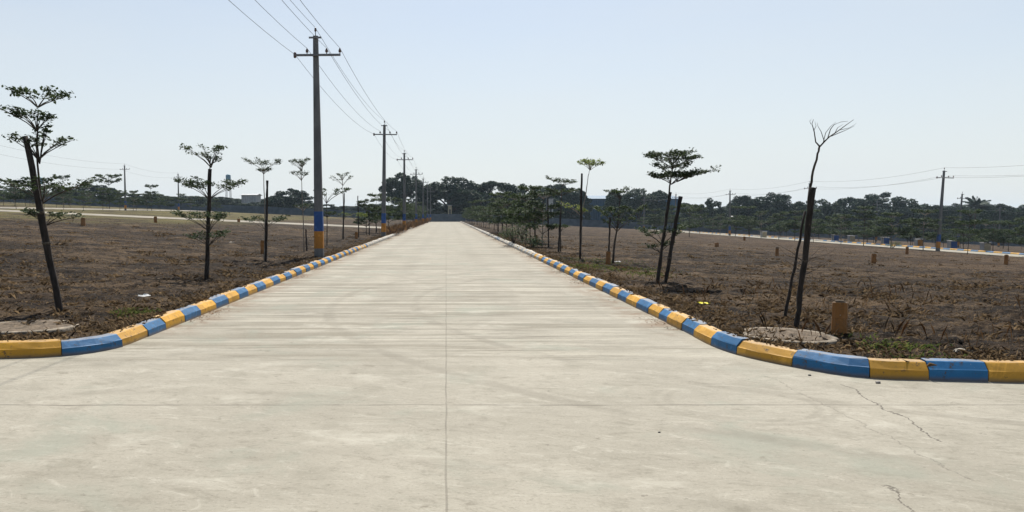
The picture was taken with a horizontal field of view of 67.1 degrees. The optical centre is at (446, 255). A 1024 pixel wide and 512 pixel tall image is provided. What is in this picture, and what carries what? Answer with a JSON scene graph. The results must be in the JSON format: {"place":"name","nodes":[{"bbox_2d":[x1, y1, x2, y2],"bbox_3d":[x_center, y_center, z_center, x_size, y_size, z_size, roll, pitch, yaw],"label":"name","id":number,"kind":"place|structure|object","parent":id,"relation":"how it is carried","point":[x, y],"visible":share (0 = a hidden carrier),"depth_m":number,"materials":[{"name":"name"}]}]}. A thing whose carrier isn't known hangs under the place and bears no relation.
{"place":"outdoors","nodes":[
{"label":"outdoors","id":0,"kind":"place"},
{"bbox_2d":[0,202,168,209],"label":"field past high road","id":1,"kind":"structure","parent":0,"point":[8,204],"depth_m":157.26,"materials":[{"name":"soil"}]},
{"bbox_2d":[94,173,121,208],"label":"sapling","id":2,"kind":"object","parent":1,"relation":"on","point":[108,181],"visible":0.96,"depth_m":146.71,"materials":[{"name":"green plant"}]},
{"bbox_2d":[0,195,206,211],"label":"compound wall","id":3,"kind":"structure","parent":0,"point":[185,207],"depth_m":189.77,"materials":[{"name":"grey concrete"}]},
{"bbox_2d":[0,207,213,211],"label":"road","id":4,"kind":"structure","parent":0,"point":[89,209],"depth_m":127.09,"materials":[{"name":"concrete"}]},
{"bbox_2d":[138,184,161,208],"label":"sapling","id":5,"kind":"object","parent":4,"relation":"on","point":[151,199],"visible":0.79,"depth_m":149.25,"materials":[{"name":"green plant"}]},
{"bbox_2d":[0,211,380,339],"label":"bare ground","id":6,"kind":"structure","parent":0,"point":[17,257],"depth_m":24.45,"materials":[{"name":"soil"}]},
{"bbox_2d":[0,320,79,335],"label":"manhole ring","id":7,"kind":"object","parent":6,"relation":"on","point":[39,326],"visible":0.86,"depth_m":10.02,"materials":[{"name":"concrete"}]},
{"bbox_2d":[22,136,63,313],"bbox_3d":[-6.141,-0.423,11.715,0.590,2.806,0.127,0,3,8],"label":"wooden stake","id":8,"kind":"object","parent":6,"relation":"on","point":[46,243],"visible":0.93,"depth_m":11.68,"materials":[{"name":"wood"}]},
{"bbox_2d":[0,85,96,224],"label":"sapling","id":9,"kind":"object","parent":6,"relation":"on","point":[36,141],"visible":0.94,"depth_m":11.78,"materials":[{"name":"green plant"}]},
{"bbox_2d":[204,169,211,278],"bbox_3d":[-5.629,-0.726,18.175,0.211,2.666,0.113,-2,4,-30],"label":"wooden stake","id":10,"kind":"object","parent":6,"relation":"on","point":[207,259],"visible":0.94,"depth_m":18.15,"materials":[{"name":"wood"}]},
{"bbox_2d":[170,143,248,245],"bbox_3d":[-5.747,-1.085,18.492,1.905,3.242,1.642,0,3,0],"label":"sapling","id":11,"kind":"object","parent":6,"relation":"on","point":[191,184],"visible":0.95,"depth_m":18.41,"materials":[{"name":"green plant"}]},
{"bbox_2d":[238,157,290,259],"bbox_3d":[-5.768,-1.479,24.409,1.482,3.356,1.696,-2,3,-27],"label":"sapling","id":12,"kind":"object","parent":6,"relation":"on","point":[262,170],"visible":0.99,"depth_m":24.38,"materials":[{"name":"green plant"}]},
{"bbox_2d":[264,180,268,261],"bbox_3d":[-5.656,-1.054,24.195,0.181,2.644,0.099,-2,4,-35],"label":"wooden stake","id":13,"kind":"object","parent":6,"relation":"on","point":[266,225],"visible":0.97,"depth_m":24.17,"materials":[{"name":"wood"}]},
{"bbox_2d":[288,157,313,251],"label":"sapling","id":14,"kind":"object","parent":6,"relation":"on","point":[302,163],"visible":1,"depth_m":30.01,"materials":[{"name":"green plant"}]},
{"bbox_2d":[313,187,350,245],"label":"sapling","id":15,"kind":"object","parent":6,"relation":"on","point":[336,194],"visible":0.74,"depth_m":36.28,"materials":[{"name":"green plant"}]},
{"bbox_2d":[353,198,380,233],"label":"sapling","id":16,"kind":"object","parent":6,"relation":"on","point":[374,218],"visible":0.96,"depth_m":56.13,"materials":[{"name":"green plant"}]},
{"bbox_2d":[360,193,395,232],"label":"sapling","id":17,"kind":"object","parent":6,"relation":"on","point":[376,209],"visible":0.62,"depth_m":62.30,"materials":[{"name":"green plant"}]},
{"bbox_2d":[0,210,409,229],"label":"side street","id":18,"kind":"structure","parent":0,"point":[204,219],"depth_m":84.09,"materials":[{"name":"concrete"}]},
{"bbox_2d":[0,209,413,226],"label":"boundary wall","id":19,"kind":"structure","parent":0,"point":[307,219],"depth_m":112.99,"materials":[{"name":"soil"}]},
{"bbox_2d":[375,218,429,234],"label":"brown roadside weeds","id":20,"kind":"object","parent":19,"relation":"on","point":[397,228],"visible":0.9,"depth_m":73.07,"materials":[{"name":"brown plant"}]},
{"bbox_2d":[0,201,1013,256],"bbox_3d":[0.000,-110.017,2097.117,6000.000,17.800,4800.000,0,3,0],"label":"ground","id":21,"kind":"structure","parent":0,"point":[434,220],"depth_m":118.13,"materials":[{"name":"soil"}]},
{"bbox_2d":[65,184,126,205],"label":"broadleaf tree","id":22,"kind":"object","parent":21,"relation":"on","point":[92,189],"visible":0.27,"depth_m":208.31,"materials":[{"name":"green plant"}]},
{"bbox_2d":[163,195,211,208],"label":"broadleaf tree","id":23,"kind":"object","parent":21,"relation":"on","point":[202,201],"visible":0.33,"depth_m":226.89,"materials":[{"name":"green plant"}]},
{"bbox_2d":[205,197,239,210],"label":"broadleaf tree","id":24,"kind":"object","parent":21,"relation":"on","point":[226,201],"visible":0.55,"depth_m":237.37,"materials":[{"name":"green plant"}]},
{"bbox_2d":[241,194,261,212],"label":"shed","id":25,"kind":"structure","parent":21,"relation":"on","point":[248,198],"depth_m":234.45,"materials":[{"name":"grey paint"}]},
{"bbox_2d":[268,188,313,211],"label":"broadleaf tree","id":26,"kind":"object","parent":21,"relation":"on","point":[294,198],"visible":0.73,"depth_m":201.67,"materials":[{"name":"green plant"}]},
{"bbox_2d":[293,27,340,256],"bbox_3d":[-4.518,-3.782,27.404,1.700,8.632,0.323,0,3,0],"label":"utility pole","id":27,"kind":"object","parent":21,"relation":"on","point":[318,226],"visible":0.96,"depth_m":27.35,"materials":[{"name":"concrete"}]},
{"bbox_2d":[212,205,465,221],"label":"compound wall","id":28,"kind":"structure","parent":21,"relation":"on","point":[435,217],"depth_m":189.86,"materials":[{"name":"grey concrete"}]},
{"bbox_2d":[373,120,396,235],"bbox_3d":[-4.307,-5.208,54.166,1.700,8.632,0.323,1,3,0],"label":"utility pole","id":29,"kind":"object","parent":21,"relation":"on","point":[383,219],"visible":0.98,"depth_m":54.10,"materials":[{"name":"concrete"}]},
{"bbox_2d":[369,172,426,212],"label":"broadleaf tree","id":30,"kind":"object","parent":21,"relation":"on","point":[395,184],"visible":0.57,"depth_m":199.75,"materials":[{"name":"green plant"}]},
{"bbox_2d":[397,150,412,223],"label":"utility pole","id":31,"kind":"object","parent":21,"relation":"on","point":[404,203],"visible":0.95,"depth_m":78.66,"materials":[{"name":"concrete"}]},
{"bbox_2d":[410,169,422,221],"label":"utility pole","id":32,"kind":"object","parent":21,"relation":"on","point":[415,174],"visible":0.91,"depth_m":106.59,"materials":[{"name":"concrete"}]},
{"bbox_2d":[390,176,523,214],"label":"broadleaf tree","id":33,"kind":"object","parent":21,"relation":"on","point":[455,192],"visible":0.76,"depth_m":200.65,"materials":[{"name":"green plant"}]},
{"bbox_2d":[461,181,525,215],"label":"broadleaf tree","id":34,"kind":"object","parent":21,"relation":"on","point":[490,187],"visible":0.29,"depth_m":204.11,"materials":[{"name":"green plant"}]},
{"bbox_2d":[0,215,1023,358],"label":"dry stubble","id":35,"kind":"object","parent":21,"relation":"on","point":[875,299],"visible":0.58,"depth_m":18.87,"materials":[{"name":"brown plant"}]},
{"bbox_2d":[503,183,553,215],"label":"broadleaf tree","id":36,"kind":"object","parent":21,"relation":"on","point":[528,193],"visible":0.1,"depth_m":209.61,"materials":[{"name":"green plant"}]},
{"bbox_2d":[540,184,579,221],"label":"broadleaf tree","id":37,"kind":"object","parent":21,"relation":"on","point":[569,198],"visible":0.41,"depth_m":212.02,"materials":[{"name":"green plant"}]},
{"bbox_2d":[560,189,593,222],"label":"broadleaf tree","id":38,"kind":"object","parent":21,"relation":"on","point":[573,214],"visible":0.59,"depth_m":214.58,"materials":[{"name":"green plant"}]},
{"bbox_2d":[601,190,634,226],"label":"broadleaf tree","id":39,"kind":"object","parent":21,"relation":"on","point":[611,199],"visible":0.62,"depth_m":215.16,"materials":[{"name":"green plant"}]},
{"bbox_2d":[583,196,679,229],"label":"shed","id":40,"kind":"structure","parent":21,"relation":"on","point":[595,214],"depth_m":225.66,"materials":[{"name":"grey metal"}]},
{"bbox_2d":[617,188,680,223],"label":"broadleaf tree","id":41,"kind":"object","parent":21,"relation":"on","point":[636,202],"visible":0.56,"depth_m":216.16,"materials":[{"name":"green plant"}]},
{"bbox_2d":[645,190,686,226],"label":"broadleaf tree","id":42,"kind":"object","parent":21,"relation":"on","point":[662,198],"visible":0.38,"depth_m":218.31,"materials":[{"name":"green plant"}]},
{"bbox_2d":[695,198,731,230],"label":"broadleaf tree","id":43,"kind":"object","parent":21,"relation":"on","point":[710,210],"visible":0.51,"depth_m":210.15,"materials":[{"name":"green plant"}]},
{"bbox_2d":[724,195,762,226],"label":"broadleaf tree","id":44,"kind":"object","parent":21,"relation":"on","point":[746,201],"visible":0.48,"depth_m":206.97,"materials":[{"name":"green plant"}]},
{"bbox_2d":[750,192,796,232],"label":"broadleaf tree","id":45,"kind":"object","parent":21,"relation":"on","point":[778,204],"visible":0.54,"depth_m":205.85,"materials":[{"name":"green plant"}]},
{"bbox_2d":[790,201,822,229],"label":"broadleaf tree","id":46,"kind":"object","parent":21,"relation":"on","point":[798,205],"visible":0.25,"depth_m":212.92,"materials":[{"name":"green plant"}]},
{"bbox_2d":[803,199,845,230],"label":"broadleaf tree","id":47,"kind":"object","parent":21,"relation":"on","point":[829,209],"visible":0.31,"depth_m":217.50,"materials":[{"name":"green plant"}]},
{"bbox_2d":[833,197,878,230],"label":"broadleaf tree","id":48,"kind":"object","parent":21,"relation":"on","point":[853,203],"visible":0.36,"depth_m":219.96,"materials":[{"name":"green plant"}]},
{"bbox_2d":[850,192,924,231],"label":"broadleaf tree","id":49,"kind":"object","parent":21,"relation":"on","point":[871,199],"visible":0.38,"depth_m":221.74,"materials":[{"name":"green plant"}]},
{"bbox_2d":[887,198,932,233],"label":"broadleaf tree","id":50,"kind":"object","parent":21,"relation":"on","point":[916,206],"visible":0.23,"depth_m":221.28,"materials":[{"name":"green plant"}]},
{"bbox_2d":[914,205,956,235],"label":"broadleaf tree","id":51,"kind":"object","parent":21,"relation":"on","point":[935,215],"visible":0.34,"depth_m":214.06,"materials":[{"name":"green plant"}]},
{"bbox_2d":[935,168,953,250],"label":"utility pole","id":52,"kind":"object","parent":21,"relation":"on","point":[938,241],"visible":0.84,"depth_m":74.81,"materials":[{"name":"concrete"}]},
{"bbox_2d":[931,203,984,236],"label":"broadleaf tree","id":53,"kind":"object","parent":21,"relation":"on","point":[954,207],"visible":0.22,"depth_m":211.05,"materials":[{"name":"green plant"}]},
{"bbox_2d":[955,196,994,228],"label":"palm tree","id":54,"kind":"object","parent":21,"relation":"on","point":[973,203],"visible":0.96,"depth_m":204.03,"materials":[{"name":"green plant"}]},
{"bbox_2d":[972,203,1023,242],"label":"broadleaf tree","id":55,"kind":"object","parent":21,"relation":"on","point":[1008,214],"visible":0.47,"depth_m":209.99,"materials":[{"name":"green plant"}]},
{"bbox_2d":[0,222,1023,511],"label":"road","id":56,"kind":"structure","parent":0,"point":[444,366],"depth_m":6.33,"materials":[{"name":"concrete"}]},
{"bbox_2d":[0,231,405,358],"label":"curb","id":57,"kind":"object","parent":56,"relation":"on","point":[76,346],"depth_m":10.51,"materials":[{"name":"multicoloured paint"}]},
{"bbox_2d":[188,234,677,329],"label":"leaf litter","id":58,"kind":"object","parent":56,"relation":"on","point":[401,234],"visible":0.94,"depth_m":20.51,"materials":[{"name":"brown plant"}]},
{"bbox_2d":[460,221,1023,382],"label":"kerb low side","id":59,"kind":"object","parent":56,"relation":"on","point":[971,370],"depth_m":8.20,"materials":[{"name":"multicoloured paint"}]},
{"bbox_2d":[0,0,1023,209],"label":"sky","id":60,"kind":"structure","parent":0,"point":[517,92],"materials":[{"name":"blue"}]},
{"bbox_2d":[462,221,1023,359],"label":"field falling side","id":61,"kind":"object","parent":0,"point":[600,234],"visible":0.71,"depth_m":21.01,"materials":[{"name":"soil"}]},
{"bbox_2d":[487,191,512,225],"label":"sapling","id":62,"kind":"object","parent":61,"relation":"on","point":[494,204],"visible":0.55,"depth_m":61.68,"materials":[{"name":"green plant"}]},
{"bbox_2d":[491,200,515,227],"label":"sapling","id":63,"kind":"object","parent":61,"relation":"on","point":[500,211],"visible":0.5,"depth_m":56.72,"materials":[{"name":"green plant"}]},
{"bbox_2d":[495,223,525,242],"bbox_3d":[3.440,-1.165,40.050,1.696,1.078,1.649,2,4,31],"label":"shrub","id":64,"kind":"object","parent":61,"relation":"on","point":[511,236],"visible":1,"depth_m":39.97,"materials":[{"name":"green plant"}]},
{"bbox_2d":[0,220,1023,366],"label":"dry grass tufts","id":65,"kind":"object","parent":61,"relation":"on","point":[765,303],"visible":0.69,"depth_m":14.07,"materials":[{"name":"brown plant"}]},
{"bbox_2d":[0,229,1023,357],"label":"soil clods","id":66,"kind":"object","parent":61,"relation":"on","point":[953,329],"visible":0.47,"depth_m":17.04,"materials":[{"name":"brown soil"}]},
{"bbox_2d":[501,193,532,225],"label":"sapling","id":67,"kind":"object","parent":61,"relation":"on","point":[510,208],"visible":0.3,"depth_m":52.07,"materials":[{"name":"green plant"}]},
{"bbox_2d":[506,192,544,231],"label":"sapling","id":68,"kind":"object","parent":61,"relation":"on","point":[524,197],"visible":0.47,"depth_m":46.78,"materials":[{"name":"green plant"}]},
{"bbox_2d":[502,185,553,237],"bbox_3d":[4.594,-2.272,41.878,2.693,3.243,2.826,-1,3,-14],"label":"sapling","id":69,"kind":"object","parent":61,"relation":"on","point":[523,218],"visible":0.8,"depth_m":41.71,"materials":[{"name":"green plant"}]},
{"bbox_2d":[517,235,545,247],"bbox_3d":[3.929,-0.668,34.623,1.333,0.668,1.381,-2,4,-30],"label":"shrub","id":70,"kind":"object","parent":61,"relation":"on","point":[533,244],"visible":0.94,"depth_m":34.52,"materials":[{"name":"green plant"}]},
{"bbox_2d":[110,255,966,358],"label":"green weeds","id":71,"kind":"object","parent":61,"relation":"on","point":[612,268],"visible":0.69,"depth_m":9.60,"materials":[{"name":"green plant"}]},
{"bbox_2d":[522,190,563,246],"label":"sapling","id":72,"kind":"object","parent":61,"relation":"on","point":[536,205],"visible":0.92,"depth_m":36.09,"materials":[{"name":"green plant"}]},
{"bbox_2d":[544,175,579,250],"bbox_3d":[4.851,-1.757,32.217,1.611,3.234,1.468,0,3,0],"label":"sapling","id":73,"kind":"object","parent":61,"relation":"on","point":[567,181],"visible":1,"depth_m":32.04,"materials":[{"name":"green plant"}]},
{"bbox_2d":[556,158,605,247],"bbox_3d":[4.806,-1.699,27.313,1.794,3.639,0.924,0,3,0],"label":"sapling","id":74,"kind":"object","parent":61,"relation":"on","point":[589,162],"visible":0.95,"depth_m":27.21,"materials":[{"name":"green plant"}]},
{"bbox_2d":[579,173,582,258],"bbox_3d":[4.703,-1.342,26.792,0.088,3.071,0.154,2,4,32],"label":"wooden stake","id":75,"kind":"object","parent":61,"relation":"on","point":[580,230],"visible":0.97,"depth_m":26.76,"materials":[{"name":"brown wood"}]},
{"bbox_2d":[592,186,648,263],"bbox_3d":[5.590,-0.996,24.829,1.810,2.553,1.564,0,3,0],"label":"sapling","id":76,"kind":"object","parent":61,"relation":"on","point":[609,209],"visible":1,"depth_m":24.70,"materials":[{"name":"green plant"}]},
{"bbox_2d":[643,208,663,229],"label":"sapling","id":77,"kind":"object","parent":61,"relation":"on","point":[653,217],"visible":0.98,"depth_m":127.38,"materials":[{"name":"green plant"}]},
{"bbox_2d":[656,192,671,281],"bbox_3d":[4.759,-0.345,16.853,0.370,2.123,0.083,-1,3,-13],"label":"wooden stake","id":78,"kind":"object","parent":61,"relation":"on","point":[663,236],"visible":0.91,"depth_m":16.83,"materials":[{"name":"brown wood"}]},
{"bbox_2d":[664,196,682,282],"bbox_3d":[4.937,-0.289,16.731,0.419,2.028,0.104,-1,3,-13],"label":"wooden stake","id":79,"kind":"object","parent":61,"relation":"on","point":[669,257],"visible":0.92,"depth_m":16.70,"materials":[{"name":"wood"}]},
{"bbox_2d":[634,147,720,281],"bbox_3d":[5.152,-0.867,17.015,1.927,3.045,1.236,0,3,0],"label":"sapling","id":80,"kind":"object","parent":61,"relation":"on","point":[674,157],"visible":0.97,"depth_m":16.90,"materials":[{"name":"green plant"}]},
{"bbox_2d":[677,204,703,236],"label":"sapling","id":81,"kind":"object","parent":61,"relation":"on","point":[689,210],"visible":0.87,"depth_m":91.52,"materials":[{"name":"green plant"}]},
{"bbox_2d":[723,206,749,235],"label":"sapling","id":82,"kind":"object","parent":61,"relation":"on","point":[732,222],"visible":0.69,"depth_m":123.43,"materials":[{"name":"green plant"}]},
{"bbox_2d":[733,206,759,237],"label":"sapling","id":83,"kind":"object","parent":61,"relation":"on","point":[751,222],"visible":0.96,"depth_m":117.39,"materials":[{"name":"green plant"}]},
{"bbox_2d":[751,210,771,232],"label":"sapling","id":84,"kind":"object","parent":61,"relation":"on","point":[761,220],"visible":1,"depth_m":112.85,"materials":[{"name":"green plant"}]},
{"bbox_2d":[769,212,792,233],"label":"sapling","id":85,"kind":"object","parent":61,"relation":"on","point":[776,216],"visible":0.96,"depth_m":107.34,"materials":[{"name":"green plant"}]},
{"bbox_2d":[742,327,837,345],"bbox_3d":[4.202,1.022,9.442,1.119,0.154,1.125,1,4,0],"label":"manhole ring","id":86,"kind":"object","parent":61,"relation":"on","point":[814,335],"visible":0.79,"depth_m":9.35,"materials":[{"name":"concrete"}]},
{"bbox_2d":[784,210,804,240],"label":"sapling","id":87,"kind":"object","parent":61,"relation":"on","point":[793,225],"visible":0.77,"depth_m":102.00,"materials":[{"name":"green plant"}]},
{"bbox_2d":[784,211,805,315],"bbox_3d":[5.087,0.176,11.212,0.334,1.664,0.057,-1,3,-10],"label":"wooden stake","id":88,"kind":"object","parent":61,"relation":"on","point":[793,273],"visible":0.86,"depth_m":11.20,"materials":[{"name":"brown wood"}]},
{"bbox_2d":[794,187,815,328],"bbox_3d":[4.804,0.068,10.308,0.271,1.976,0.095,0,3,-9],"label":"wooden stake","id":89,"kind":"object","parent":61,"relation":"on","point":[808,225],"visible":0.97,"depth_m":10.27,"materials":[{"name":"wood"}]},
{"bbox_2d":[798,219,827,242],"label":"sapling","id":90,"kind":"object","parent":61,"relation":"on","point":[821,230],"visible":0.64,"depth_m":96.57,"materials":[{"name":"green plant"}]},
{"bbox_2d":[773,119,854,298],"bbox_3d":[4.954,-0.428,10.410,1.141,2.853,0.388,0,3,0],"label":"sapling","id":91,"kind":"object","parent":61,"relation":"on","point":[815,162],"visible":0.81,"depth_m":10.36,"materials":[{"name":"brown plant"}]},
{"bbox_2d":[646,272,1023,350],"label":"dead weed stalks","id":92,"kind":"object","parent":61,"relation":"on","point":[828,327],"visible":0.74,"depth_m":11.07,"materials":[{"name":"brown plant"}]},
{"bbox_2d":[831,300,847,334],"bbox_3d":[4.967,0.852,9.697,0.189,0.588,0.189,2,0,-44],"label":"marker post","id":93,"kind":"object","parent":61,"relation":"on","point":[839,314],"visible":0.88,"depth_m":9.62,"materials":[{"name":"paint"}]},
{"bbox_2d":[829,214,853,236],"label":"sapling","id":94,"kind":"object","parent":61,"relation":"on","point":[840,222],"visible":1,"depth_m":90.37,"materials":[{"name":"green plant"}]},
{"bbox_2d":[849,206,877,245],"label":"sapling","id":95,"kind":"object","parent":61,"relation":"on","point":[866,208],"visible":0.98,"depth_m":85.68,"materials":[{"name":"green plant"}]},
{"bbox_2d":[866,212,915,247],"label":"sapling","id":96,"kind":"object","parent":61,"relation":"on","point":[899,231],"visible":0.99,"depth_m":79.13,"materials":[{"name":"green plant"}]},
{"bbox_2d":[907,209,941,249],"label":"sapling","id":97,"kind":"object","parent":61,"relation":"on","point":[918,225],"visible":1,"depth_m":74.37,"materials":[{"name":"green plant"}]},
{"bbox_2d":[949,209,989,252],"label":"sapling","id":98,"kind":"object","parent":61,"relation":"on","point":[971,223],"visible":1,"depth_m":67.82,"materials":[{"name":"green plant"}]},
{"bbox_2d":[1009,217,1023,245],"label":"sapling","id":99,"kind":"object","parent":61,"relation":"on","point":[1018,229],"visible":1,"depth_m":62.20,"materials":[{"name":"green plant"}]},
{"bbox_2d":[467,215,1023,246],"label":"compound wall","id":100,"kind":"structure","parent":0,"point":[587,223],"depth_m":190.09,"materials":[{"name":"grey concrete"}]},
{"bbox_2d":[658,230,1023,256],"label":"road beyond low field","id":101,"kind":"structure","parent":0,"point":[1001,254],"depth_m":91.14,"materials":[{"name":"concrete"}]},
{"bbox_2d":[685,231,1023,254],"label":"kerb beyond low road","id":102,"kind":"structure","parent":101,"relation":"on","point":[882,244],"depth_m":94.93,"materials":[{"name":"yellow paint"}]},
{"bbox_2d":[727,233,1023,252],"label":"boundary wall","id":103,"kind":"structure","parent":0,"point":[1015,249],"depth_m":139.05,"materials":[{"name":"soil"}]},
{"bbox_2d":[870,217,895,243],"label":"sapling","id":104,"kind":"object","parent":103,"relation":"on","point":[883,225],"visible":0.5,"depth_m":100.60,"materials":[{"name":"green plant"}]},
{"bbox_2d":[942,216,963,238],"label":"sapling","id":105,"kind":"object","parent":103,"relation":"on","point":[951,221],"visible":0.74,"depth_m":105.10,"materials":[{"name":"green plant"}]},
{"bbox_2d":[949,220,979,248],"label":"sapling","id":106,"kind":"object","parent":103,"relation":"on","point":[960,239],"visible":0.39,"depth_m":85.59,"materials":[{"name":"green plant"}]},
{"bbox_2d":[974,221,1010,250],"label":"sapling","id":107,"kind":"object","parent":103,"relation":"on","point":[999,239],"visible":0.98,"depth_m":80.55,"materials":[{"name":"green plant"}]},
{"bbox_2d":[995,221,1023,251],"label":"sapling","id":108,"kind":"object","parent":103,"relation":"on","point":[1010,223],"visible":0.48,"depth_m":94.94,"materials":[{"name":"green plant"}]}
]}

